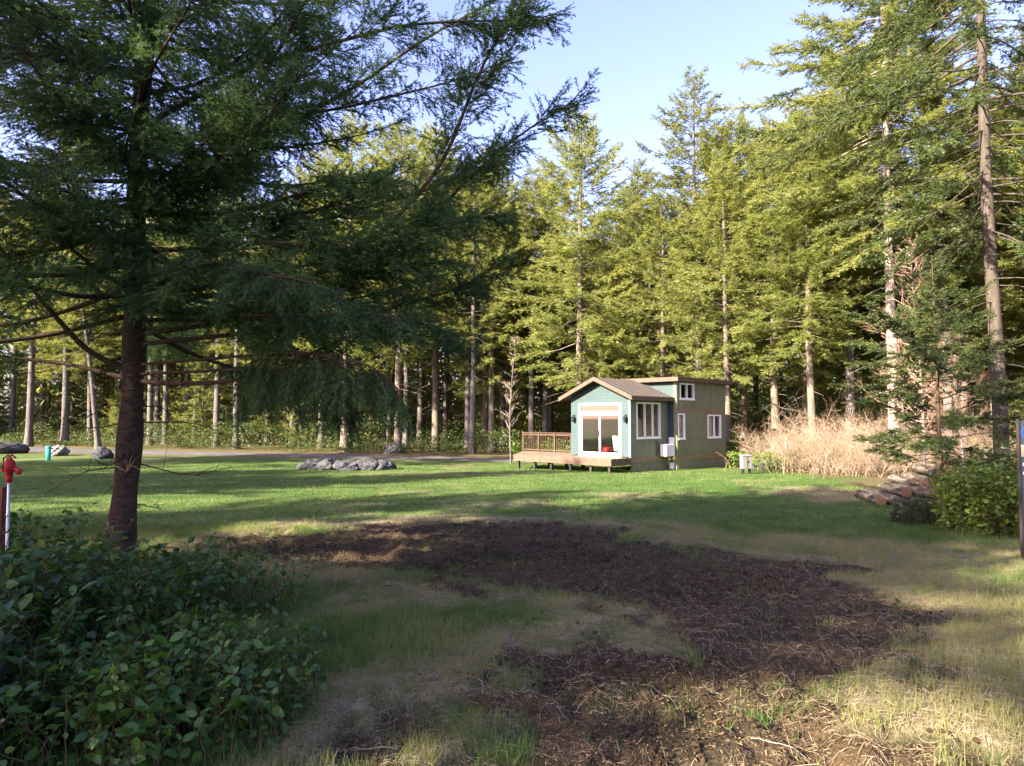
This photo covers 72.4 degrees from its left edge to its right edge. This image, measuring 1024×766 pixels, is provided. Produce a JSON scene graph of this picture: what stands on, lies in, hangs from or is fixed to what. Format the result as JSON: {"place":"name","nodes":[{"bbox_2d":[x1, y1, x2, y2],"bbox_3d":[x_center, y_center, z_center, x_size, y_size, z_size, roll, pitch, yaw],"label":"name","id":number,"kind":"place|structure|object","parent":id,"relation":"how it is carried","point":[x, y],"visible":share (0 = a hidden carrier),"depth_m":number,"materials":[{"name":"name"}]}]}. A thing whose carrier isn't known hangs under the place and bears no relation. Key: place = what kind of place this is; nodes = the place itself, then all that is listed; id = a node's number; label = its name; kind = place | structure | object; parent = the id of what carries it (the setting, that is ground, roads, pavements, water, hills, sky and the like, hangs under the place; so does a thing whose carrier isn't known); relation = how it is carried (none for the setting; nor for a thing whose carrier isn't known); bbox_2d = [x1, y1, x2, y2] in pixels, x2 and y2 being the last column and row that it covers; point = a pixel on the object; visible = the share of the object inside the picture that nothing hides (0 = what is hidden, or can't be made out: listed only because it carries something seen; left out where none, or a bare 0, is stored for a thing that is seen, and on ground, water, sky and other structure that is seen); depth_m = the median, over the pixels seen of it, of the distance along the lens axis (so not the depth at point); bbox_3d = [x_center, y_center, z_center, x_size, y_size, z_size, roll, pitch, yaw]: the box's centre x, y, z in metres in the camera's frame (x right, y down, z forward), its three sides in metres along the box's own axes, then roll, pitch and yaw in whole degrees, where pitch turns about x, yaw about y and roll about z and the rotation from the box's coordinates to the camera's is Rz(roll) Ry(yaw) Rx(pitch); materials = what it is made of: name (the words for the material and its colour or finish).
{"place":"outdoors","nodes":[
{"label":"outdoors","id":0,"kind":"place"},
{"bbox_2d":[29,447,544,462],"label":"driveway","id":1,"kind":"structure","parent":0,"point":[38,449],"depth_m":48.70,"materials":[{"name":"grey gravel"}]},
{"bbox_2d":[0,461,967,533],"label":"meadow grass","id":2,"kind":"structure","parent":0,"point":[232,471],"depth_m":20.16,"materials":[{"name":"green plant"}]},
{"bbox_2d":[0,418,1023,765],"bbox_3d":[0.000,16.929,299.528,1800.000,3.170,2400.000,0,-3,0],"label":"ground","id":3,"kind":"structure","parent":0,"point":[616,574],"depth_m":7.41,"materials":[{"name":"green plant"}]},
{"bbox_2d":[0,487,6,550],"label":"wooden post","id":4,"kind":"object","parent":3,"relation":"on","point":[3,497],"visible":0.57,"depth_m":7.08,"materials":[{"name":"wood"}]},
{"bbox_2d":[1,454,21,599],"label":"yard hydrant","id":5,"kind":"object","parent":3,"relation":"on","point":[9,467],"visible":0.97,"depth_m":6.94,"materials":[{"name":"red paint"}]},
{"bbox_2d":[0,441,29,453],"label":"rock","id":6,"kind":"object","parent":3,"relation":"on","point":[7,447],"visible":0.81,"depth_m":51.63,"materials":[{"name":"stone"}]},
{"bbox_2d":[0,222,32,437],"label":"forest fir","id":7,"kind":"object","parent":3,"relation":"on","point":[11,407],"visible":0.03,"depth_m":74.30,"materials":[{"name":"green plant"}]},
{"bbox_2d":[3,227,61,437],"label":"forest fir","id":8,"kind":"object","parent":3,"relation":"on","point":[42,384],"depth_m":76.31,"materials":[{"name":"plant"}]},
{"bbox_2d":[0,151,100,446],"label":"tall fir","id":9,"kind":"object","parent":3,"relation":"on","point":[28,437],"visible":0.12,"depth_m":61.86,"materials":[{"name":"green plant"}]},
{"bbox_2d":[2,147,119,444],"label":"tall fir","id":10,"kind":"object","parent":3,"relation":"on","point":[64,435],"visible":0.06,"depth_m":63.87,"materials":[{"name":"green plant"}]},
{"bbox_2d":[16,261,113,416],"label":"forest fir","id":11,"kind":"object","parent":3,"relation":"on","point":[59,371],"visible":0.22,"depth_m":65.71,"materials":[{"name":"green plant"}]},
{"bbox_2d":[0,502,133,578],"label":"shrub","id":12,"kind":"object","parent":3,"relation":"on","point":[14,516],"visible":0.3,"depth_m":7.40,"materials":[{"name":"green plant"}]},
{"bbox_2d":[33,204,123,448],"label":"tall fir","id":13,"kind":"object","parent":3,"relation":"on","point":[92,392],"visible":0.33,"depth_m":57.19,"materials":[{"name":"green plant"}]},
{"bbox_2d":[56,276,122,439],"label":"forest fir","id":14,"kind":"object","parent":3,"relation":"on","point":[89,419],"visible":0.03,"depth_m":68.78,"materials":[{"name":"green plant"}]},
{"bbox_2d":[0,531,235,765],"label":"shrub","id":15,"kind":"object","parent":3,"relation":"on","point":[66,590],"visible":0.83,"depth_m":4.62,"materials":[{"name":"green plant"}]},
{"bbox_2d":[109,217,185,445],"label":"forest fir","id":16,"kind":"object","parent":3,"relation":"on","point":[150,403],"visible":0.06,"depth_m":63.46,"materials":[{"name":"green plant"}]},
{"bbox_2d":[0,590,326,765],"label":"shrub","id":17,"kind":"object","parent":3,"relation":"on","point":[157,688],"visible":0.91,"depth_m":3.71,"materials":[{"name":"green plant"}]},
{"bbox_2d":[145,210,196,443],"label":"tall fir","id":18,"kind":"object","parent":3,"relation":"on","point":[165,397],"visible":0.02,"depth_m":65.82,"materials":[{"name":"green plant"}]},
{"bbox_2d":[33,529,315,623],"bbox_3d":[-3.349,1.808,6.698,2.765,0.777,1.945,0,-3,0],"label":"shrub","id":19,"kind":"object","parent":3,"relation":"on","point":[229,571],"visible":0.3,"depth_m":6.57,"materials":[{"name":"green plant"}]},
{"bbox_2d":[171,356,229,436],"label":"understory fir","id":20,"kind":"object","parent":3,"relation":"on","point":[203,397],"visible":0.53,"depth_m":65.84,"materials":[{"name":"green plant"}]},
{"bbox_2d":[174,186,273,448],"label":"tall fir","id":21,"kind":"object","parent":3,"relation":"on","point":[226,351],"visible":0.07,"depth_m":58.81,"materials":[{"name":"green plant"}]},
{"bbox_2d":[177,182,275,447],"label":"forest fir","id":22,"kind":"object","parent":3,"relation":"on","point":[216,412],"visible":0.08,"depth_m":60.56,"materials":[{"name":"green plant"}]},
{"bbox_2d":[212,357,272,444],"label":"understory fir","id":23,"kind":"object","parent":3,"relation":"on","point":[258,416],"visible":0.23,"depth_m":63.32,"materials":[{"name":"green plant"}]},
{"bbox_2d":[0,415,538,453],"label":"undergrowth","id":24,"kind":"object","parent":3,"relation":"on","point":[364,446],"visible":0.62,"depth_m":58.74,"materials":[{"name":"green plant"}]},
{"bbox_2d":[0,0,601,558],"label":"fir tree","id":25,"kind":"object","parent":3,"relation":"on","point":[162,166],"visible":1,"depth_m":7.95,"materials":[{"name":"green plant"}]},
{"bbox_2d":[276,145,355,447],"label":"tall fir","id":26,"kind":"object","parent":3,"relation":"on","point":[324,153],"visible":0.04,"depth_m":59.82,"materials":[{"name":"green plant"}]},
{"bbox_2d":[273,108,457,451],"bbox_3d":[-12.257,-8.179,56.050,14.079,27.990,14.508,2,-3,-19],"label":"bushy fir","id":27,"kind":"object","parent":3,"relation":"on","point":[344,441],"visible":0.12,"depth_m":55.01,"materials":[{"name":"green plant"}]},
{"bbox_2d":[353,179,448,448],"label":"forest fir","id":28,"kind":"object","parent":3,"relation":"on","point":[406,379],"visible":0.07,"depth_m":59.10,"materials":[{"name":"green plant"}]},
{"bbox_2d":[327,116,480,452],"bbox_3d":[-8.434,-7.505,54.494,12.091,26.430,14.294,1,-3,-24],"label":"bushy fir","id":29,"kind":"object","parent":3,"relation":"on","point":[383,163],"visible":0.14,"depth_m":52.53,"materials":[{"name":"green plant"}]},
{"bbox_2d":[403,177,446,444],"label":"forest fir","id":30,"kind":"object","parent":3,"relation":"on","point":[420,403],"visible":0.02,"depth_m":64.18,"materials":[{"name":"plant"}]},
{"bbox_2d":[411,174,457,441],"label":"forest fir","id":31,"kind":"object","parent":3,"relation":"on","point":[445,403],"visible":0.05,"depth_m":68.37,"materials":[{"name":"green plant"}]},
{"bbox_2d":[376,118,508,450],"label":"bushy fir","id":32,"kind":"object","parent":3,"relation":"on","point":[435,407],"visible":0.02,"depth_m":56.68,"materials":[{"name":"green plant"}]},
{"bbox_2d":[424,362,464,438],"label":"understory fir","id":33,"kind":"object","parent":3,"relation":"on","point":[441,409],"visible":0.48,"depth_m":72.74,"materials":[{"name":"green plant"}]},
{"bbox_2d":[423,165,527,453],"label":"forest fir","id":34,"kind":"object","parent":3,"relation":"on","point":[472,420],"visible":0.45,"depth_m":51.92,"materials":[{"name":"green plant"}]},
{"bbox_2d":[429,174,524,451],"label":"tall fir","id":35,"kind":"object","parent":3,"relation":"on","point":[467,401],"visible":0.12,"depth_m":54.81,"materials":[{"name":"green plant"}]},
{"bbox_2d":[410,172,564,452],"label":"bushy fir","id":36,"kind":"object","parent":3,"relation":"on","point":[490,376],"visible":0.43,"depth_m":53.51,"materials":[{"name":"green plant"}]},
{"bbox_2d":[451,146,537,449],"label":"forest fir","id":37,"kind":"object","parent":3,"relation":"on","point":[485,412],"visible":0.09,"depth_m":57.69,"materials":[{"name":"green plant"}]},
{"bbox_2d":[0,342,1014,446],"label":"thicket","id":38,"kind":"object","parent":3,"relation":"on","point":[764,419],"visible":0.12,"depth_m":72.55,"materials":[{"name":"green plant"}]},
{"bbox_2d":[496,334,520,464],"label":"bare tree","id":39,"kind":"object","parent":3,"relation":"on","point":[510,400],"visible":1,"depth_m":40.55,"materials":[{"name":"grey plant"}]},
{"bbox_2d":[0,259,1023,436],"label":"wood","id":40,"kind":"object","parent":3,"relation":"on","point":[4,419],"visible":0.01,"depth_m":81.63,"materials":[{"name":"green plant"}]},
{"bbox_2d":[476,165,549,447],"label":"forest fir","id":41,"kind":"object","parent":3,"relation":"on","point":[502,406],"visible":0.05,"depth_m":59.92,"materials":[{"name":"green plant"}]},
{"bbox_2d":[11,516,1023,765],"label":"bark litter","id":42,"kind":"object","parent":3,"relation":"on","point":[651,658],"visible":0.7,"depth_m":5.15,"materials":[{"name":"brown wood"}]},
{"bbox_2d":[14,515,1023,765],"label":"dry straw","id":43,"kind":"object","parent":3,"relation":"on","point":[560,623],"visible":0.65,"depth_m":5.21,"materials":[{"name":"beige plant"}]},
{"bbox_2d":[481,163,572,443],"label":"forest fir","id":44,"kind":"object","parent":3,"relation":"on","point":[523,193],"visible":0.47,"depth_m":54.67,"materials":[{"name":"green plant"}]},
{"bbox_2d":[506,166,597,448],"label":"tall fir","id":45,"kind":"object","parent":3,"relation":"on","point":[545,408],"visible":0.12,"depth_m":57.84,"materials":[{"name":"green plant"}]},
{"bbox_2d":[513,174,607,441],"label":"forest fir","id":46,"kind":"object","parent":3,"relation":"on","point":[550,424],"visible":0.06,"depth_m":60.09,"materials":[{"name":"green plant"}]},
{"bbox_2d":[513,432,630,472],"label":"deck","id":47,"kind":"structure","parent":3,"relation":"on","point":[551,458],"depth_m":33.94,"materials":[{"name":"brown wood"}]},
{"bbox_2d":[491,107,666,403],"bbox_3d":[4.001,-6.969,48.745,12.464,24.778,12.844,-2,-4,44],"label":"tall fir","id":48,"kind":"object","parent":3,"relation":"on","point":[576,243],"visible":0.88,"depth_m":47.47,"materials":[{"name":"green plant"}]},
{"bbox_2d":[202,518,980,765],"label":"dirt clods","id":49,"kind":"object","parent":3,"relation":"on","point":[676,745],"visible":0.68,"depth_m":5.00,"materials":[{"name":"brown soil"}]},
{"bbox_2d":[554,231,654,391],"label":"forest fir","id":50,"kind":"object","parent":3,"relation":"on","point":[573,339],"visible":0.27,"depth_m":51.88,"materials":[{"name":"green plant"}]},
{"bbox_2d":[564,239,644,386],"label":"forest fir","id":51,"kind":"object","parent":3,"relation":"on","point":[609,363],"visible":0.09,"depth_m":59.78,"materials":[{"name":"green plant"}]},
{"bbox_2d":[195,559,1023,765],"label":"dry straw","id":52,"kind":"object","parent":3,"relation":"on","point":[673,667],"visible":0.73,"depth_m":4.73,"materials":[{"name":"beige plant"}]},
{"bbox_2d":[197,535,1023,765],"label":"twig litter","id":53,"kind":"object","parent":3,"relation":"on","point":[639,684],"visible":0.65,"depth_m":4.71,"materials":[{"name":"brown wood"}]},
{"bbox_2d":[582,153,670,378],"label":"forest fir","id":54,"kind":"object","parent":3,"relation":"on","point":[637,190],"visible":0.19,"depth_m":55.57,"materials":[{"name":"green plant"}]},
{"bbox_2d":[592,195,685,378],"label":"forest fir","id":55,"kind":"object","parent":3,"relation":"on","point":[638,218],"visible":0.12,"depth_m":51.72,"materials":[{"name":"green plant"}]},
{"bbox_2d":[558,377,732,471],"bbox_3d":[7.032,2.328,35.787,4.770,5.025,8.695,-3,-4,45],"label":"cabin","id":56,"kind":"object","parent":3,"relation":"on","point":[642,419],"visible":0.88,"depth_m":34.08,"materials":[{"name":"teal wood"}]},
{"bbox_2d":[578,403,621,456],"bbox_3d":[4.175,2.205,33.195,2.540,2.510,0.125,-3,-4,45],"label":"patio door","id":57,"kind":"structure","parent":56,"relation":"in","point":[580,413],"depth_m":33.18,"materials":[{"name":"white plastic"}]},
{"bbox_2d":[636,402,661,438],"bbox_3d":[6.415,1.777,32.995,0.160,1.715,2.010,-3,-4,45],"label":"window","id":58,"kind":"structure","parent":56,"relation":"in","point":[648,415],"depth_m":33.06,"materials":[{"name":"white plastic"}]},
{"bbox_2d":[707,415,721,438],"bbox_3d":[10.479,2.260,36.347,0.160,1.225,1.425,-3,-4,45],"label":"window","id":59,"kind":"structure","parent":56,"relation":"in","point":[713,421],"depth_m":36.32,"materials":[{"name":"white plastic"}]},
{"bbox_2d":[579,186,723,379],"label":"forest fir","id":60,"kind":"object","parent":3,"relation":"on","point":[650,295],"visible":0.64,"depth_m":46.34,"materials":[{"name":"green plant"}]},
{"bbox_2d":[629,217,742,379],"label":"forest fir","id":61,"kind":"object","parent":3,"relation":"on","point":[666,350],"visible":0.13,"depth_m":48.50,"materials":[{"name":"green plant"}]},
{"bbox_2d":[621,64,767,378],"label":"tall fir","id":62,"kind":"object","parent":3,"relation":"on","point":[680,181],"visible":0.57,"depth_m":46.22,"materials":[{"name":"green plant"}]},
{"bbox_2d":[631,148,802,462],"bbox_3d":[11.948,-4.523,41.446,8.677,18.976,10.262,-2,-4,41],"label":"forest fir","id":63,"kind":"object","parent":3,"relation":"on","point":[726,347],"visible":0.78,"depth_m":41.19,"materials":[{"name":"green plant"}]},
{"bbox_2d":[668,123,796,417],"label":"tall fir","id":64,"kind":"object","parent":3,"relation":"on","point":[709,263],"visible":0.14,"depth_m":47.74,"materials":[{"name":"green plant"}]},
{"bbox_2d":[664,111,814,453],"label":"tall fir","id":65,"kind":"object","parent":3,"relation":"on","point":[740,118],"visible":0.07,"depth_m":49.86,"materials":[{"name":"green plant"}]},
{"bbox_2d":[654,110,871,448],"bbox_3d":[14.636,-5.585,41.739,11.430,21.142,9.674,0,-3,-5],"label":"bushy fir","id":66,"kind":"object","parent":3,"relation":"on","point":[774,347],"visible":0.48,"depth_m":40.91,"materials":[{"name":"green plant"}]},
{"bbox_2d":[511,426,1016,468],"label":"undergrowth","id":67,"kind":"object","parent":3,"relation":"on","point":[515,447],"visible":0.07,"depth_m":46.76,"materials":[{"name":"green plant"}]},
{"bbox_2d":[735,272,826,430],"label":"forest fir","id":68,"kind":"object","parent":3,"relation":"on","point":[793,389],"visible":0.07,"depth_m":63.73,"materials":[{"name":"green plant"}]},
{"bbox_2d":[715,414,861,474],"bbox_3d":[13.139,2.676,30.365,6.213,3.232,8.721,1,-3,-10],"label":"bare brush","id":69,"kind":"object","parent":3,"relation":"on","point":[814,458],"visible":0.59,"depth_m":30.60,"materials":[{"name":"beige plant"}]},
{"bbox_2d":[726,451,860,471],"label":"undergrowth","id":70,"kind":"object","parent":3,"relation":"on","point":[769,459],"visible":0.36,"depth_m":31.39,"materials":[{"name":"green plant"}]},
{"bbox_2d":[734,114,884,440],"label":"bushy fir","id":71,"kind":"object","parent":3,"relation":"on","point":[810,299],"visible":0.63,"depth_m":37.66,"materials":[{"name":"green plant"}]},
{"bbox_2d":[741,390,887,476],"bbox_3d":[13.637,2.412,30.887,8.123,4.591,6.924,3,-4,-42],"label":"bare brush","id":72,"kind":"object","parent":3,"relation":"on","point":[813,445],"visible":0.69,"depth_m":30.03,"materials":[{"name":"beige plant"}]},
{"bbox_2d":[722,88,907,441],"bbox_3d":[19.222,-6.929,44.312,12.030,24.192,9.756,-1,-3,16],"label":"forest fir","id":73,"kind":"object","parent":3,"relation":"on","point":[804,398],"visible":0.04,"depth_m":44.17,"materials":[{"name":"green plant"}]},
{"bbox_2d":[792,364,859,439],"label":"understory fir","id":74,"kind":"object","parent":3,"relation":"on","point":[825,409],"visible":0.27,"depth_m":46.59,"materials":[{"name":"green plant"}]},
{"bbox_2d":[737,399,917,470],"bbox_3d":[14.974,2.893,33.828,8.496,4.352,7.566,-1,-3,14],"label":"bare brush","id":75,"kind":"object","parent":3,"relation":"on","point":[810,432],"visible":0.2,"depth_m":33.85,"materials":[{"name":"beige plant"}]},
{"bbox_2d":[736,410,934,476],"bbox_3d":[14.269,2.798,29.763,6.485,3.731,7.283,3,-4,-41],"label":"bare brush","id":76,"kind":"object","parent":3,"relation":"on","point":[846,465],"visible":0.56,"depth_m":29.50,"materials":[{"name":"beige plant"}]},
{"bbox_2d":[766,407,911,474],"bbox_3d":[14.904,2.572,29.932,6.483,3.373,9.100,0,-3,7],"label":"bare brush","id":77,"kind":"object","parent":3,"relation":"on","point":[848,438],"visible":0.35,"depth_m":30.26,"materials":[{"name":"beige plant"}]},
{"bbox_2d":[775,422,911,477],"bbox_3d":[13.703,2.790,29.680,7.204,2.670,5.132,-3,-4,44],"label":"bare brush","id":78,"kind":"object","parent":3,"relation":"on","point":[857,465],"visible":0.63,"depth_m":28.41,"materials":[{"name":"beige plant"}]},
{"bbox_2d":[765,33,922,439],"bbox_3d":[20.146,-7.991,43.189,9.957,26.189,11.128,0,-3,34],"label":"forest fir","id":79,"kind":"object","parent":3,"relation":"on","point":[850,392],"visible":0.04,"depth_m":41.50,"materials":[{"name":"green plant"}]},
{"bbox_2d":[701,0,1023,469],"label":"fir","id":80,"kind":"object","parent":3,"relation":"on","point":[868,126],"visible":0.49,"depth_m":33.96,"materials":[{"name":"green plant"}]},
{"bbox_2d":[765,139,973,419],"bbox_3d":[22.180,-6.233,45.895,11.540,22.942,11.892,1,-3,-24],"label":"bushy fir","id":81,"kind":"object","parent":3,"relation":"on","point":[878,340],"visible":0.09,"depth_m":44.79,"materials":[{"name":"green plant"}]},
{"bbox_2d":[856,388,887,442],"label":"understory fir","id":82,"kind":"object","parent":3,"relation":"on","point":[866,409],"visible":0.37,"depth_m":42.44,"materials":[{"name":"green plant"}]},
{"bbox_2d":[732,0,1023,457],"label":"fir","id":83,"kind":"object","parent":3,"relation":"on","point":[977,36],"visible":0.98,"depth_m":20.68,"materials":[{"name":"green plant"}]},
{"bbox_2d":[820,132,937,431],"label":"forest fir","id":84,"kind":"object","parent":3,"relation":"on","point":[874,289],"visible":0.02,"depth_m":48.97,"materials":[{"name":"green plant"}]},
{"bbox_2d":[866,488,911,506],"bbox_3d":[9.175,2.819,17.001,0.299,0.269,2.026,0,0,2],"label":"log","id":85,"kind":"object","parent":3,"relation":"on","point":[886,495],"visible":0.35,"depth_m":16.92,"materials":[{"name":"brown wood"}]},
{"bbox_2d":[878,482,911,497],"bbox_3d":[9.336,2.601,17.078,0.277,0.263,1.487,0,-3,10],"label":"log","id":86,"kind":"object","parent":85,"relation":"on","point":[898,490],"visible":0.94,"depth_m":16.82,"materials":[{"name":"brown wood"}]},
{"bbox_2d":[883,492,946,525],"bbox_3d":[8.033,2.380,13.221,1.612,0.598,1.564,3,-4,-42],"label":"shrub","id":87,"kind":"object","parent":3,"relation":"on","point":[912,511],"visible":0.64,"depth_m":13.23,"materials":[{"name":"green plant"}]},
{"bbox_2d":[843,233,989,464],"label":"bare tree","id":88,"kind":"object","parent":3,"relation":"on","point":[920,373],"visible":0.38,"depth_m":29.21,"materials":[{"name":"brown plant"}]},
{"bbox_2d":[826,247,1023,469],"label":"young fir","id":89,"kind":"object","parent":3,"relation":"on","point":[952,419],"visible":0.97,"depth_m":17.48,"materials":[{"name":"green plant"}]},
{"bbox_2d":[836,59,1023,457],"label":"forest fir","id":90,"kind":"object","parent":3,"relation":"on","point":[943,280],"visible":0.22,"depth_m":35.17,"materials":[{"name":"green plant"}]},
{"bbox_2d":[881,88,1023,448],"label":"bushy fir","id":91,"kind":"object","parent":3,"relation":"on","point":[1019,359],"visible":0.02,"depth_m":39.96,"materials":[{"name":"green plant"}]},
{"bbox_2d":[914,322,991,463],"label":"bare tree","id":92,"kind":"object","parent":3,"relation":"on","point":[959,433],"visible":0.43,"depth_m":26.95,"materials":[{"name":"brown plant"}]},
{"bbox_2d":[883,117,1023,456],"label":"forest fir","id":93,"kind":"object","parent":3,"relation":"on","point":[976,275],"visible":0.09,"depth_m":37.59,"materials":[{"name":"green plant"}]},
{"bbox_2d":[925,457,1019,537],"bbox_3d":[8.434,1.941,12.040,2.405,1.362,2.238,0,-3,0],"label":"shrub","id":94,"kind":"object","parent":3,"relation":"on","point":[979,499],"visible":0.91,"depth_m":11.78,"materials":[{"name":"green plant"}]},
{"bbox_2d":[928,435,1017,497],"bbox_3d":[10.567,1.931,14.446,3.803,1.686,2.548,0,-3,0],"label":"shrub","id":95,"kind":"object","parent":3,"relation":"on","point":[1002,455],"visible":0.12,"depth_m":14.48,"materials":[{"name":"green plant"}]},
{"bbox_2d":[930,62,1023,386],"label":"bushy fir","id":96,"kind":"object","parent":3,"relation":"on","point":[1007,304],"visible":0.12,"depth_m":35.93,"materials":[{"name":"green plant"}]},
{"bbox_2d":[933,244,1023,418],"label":"forest fir","id":97,"kind":"object","parent":3,"relation":"on","point":[1014,370],"visible":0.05,"depth_m":44.01,"materials":[{"name":"green plant"}]},
{"bbox_2d":[946,24,1023,345],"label":"forest fir","id":98,"kind":"object","parent":3,"relation":"on","point":[996,116],"visible":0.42,"depth_m":34.27,"materials":[{"name":"green plant"}]},
{"bbox_2d":[1016,419,1023,559],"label":"sign","id":99,"kind":"object","parent":3,"relation":"on","point":[1020,443],"visible":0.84,"depth_m":9.32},
{"bbox_2d":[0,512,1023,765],"bbox_3d":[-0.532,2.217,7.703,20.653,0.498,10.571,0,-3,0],"label":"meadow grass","id":100,"kind":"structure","parent":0,"point":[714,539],"depth_m":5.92,"materials":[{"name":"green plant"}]},
{"bbox_2d":[0,0,1023,418],"label":"sky","id":101,"kind":"structure","parent":0,"point":[642,49],"materials":[{"name":"blue"}]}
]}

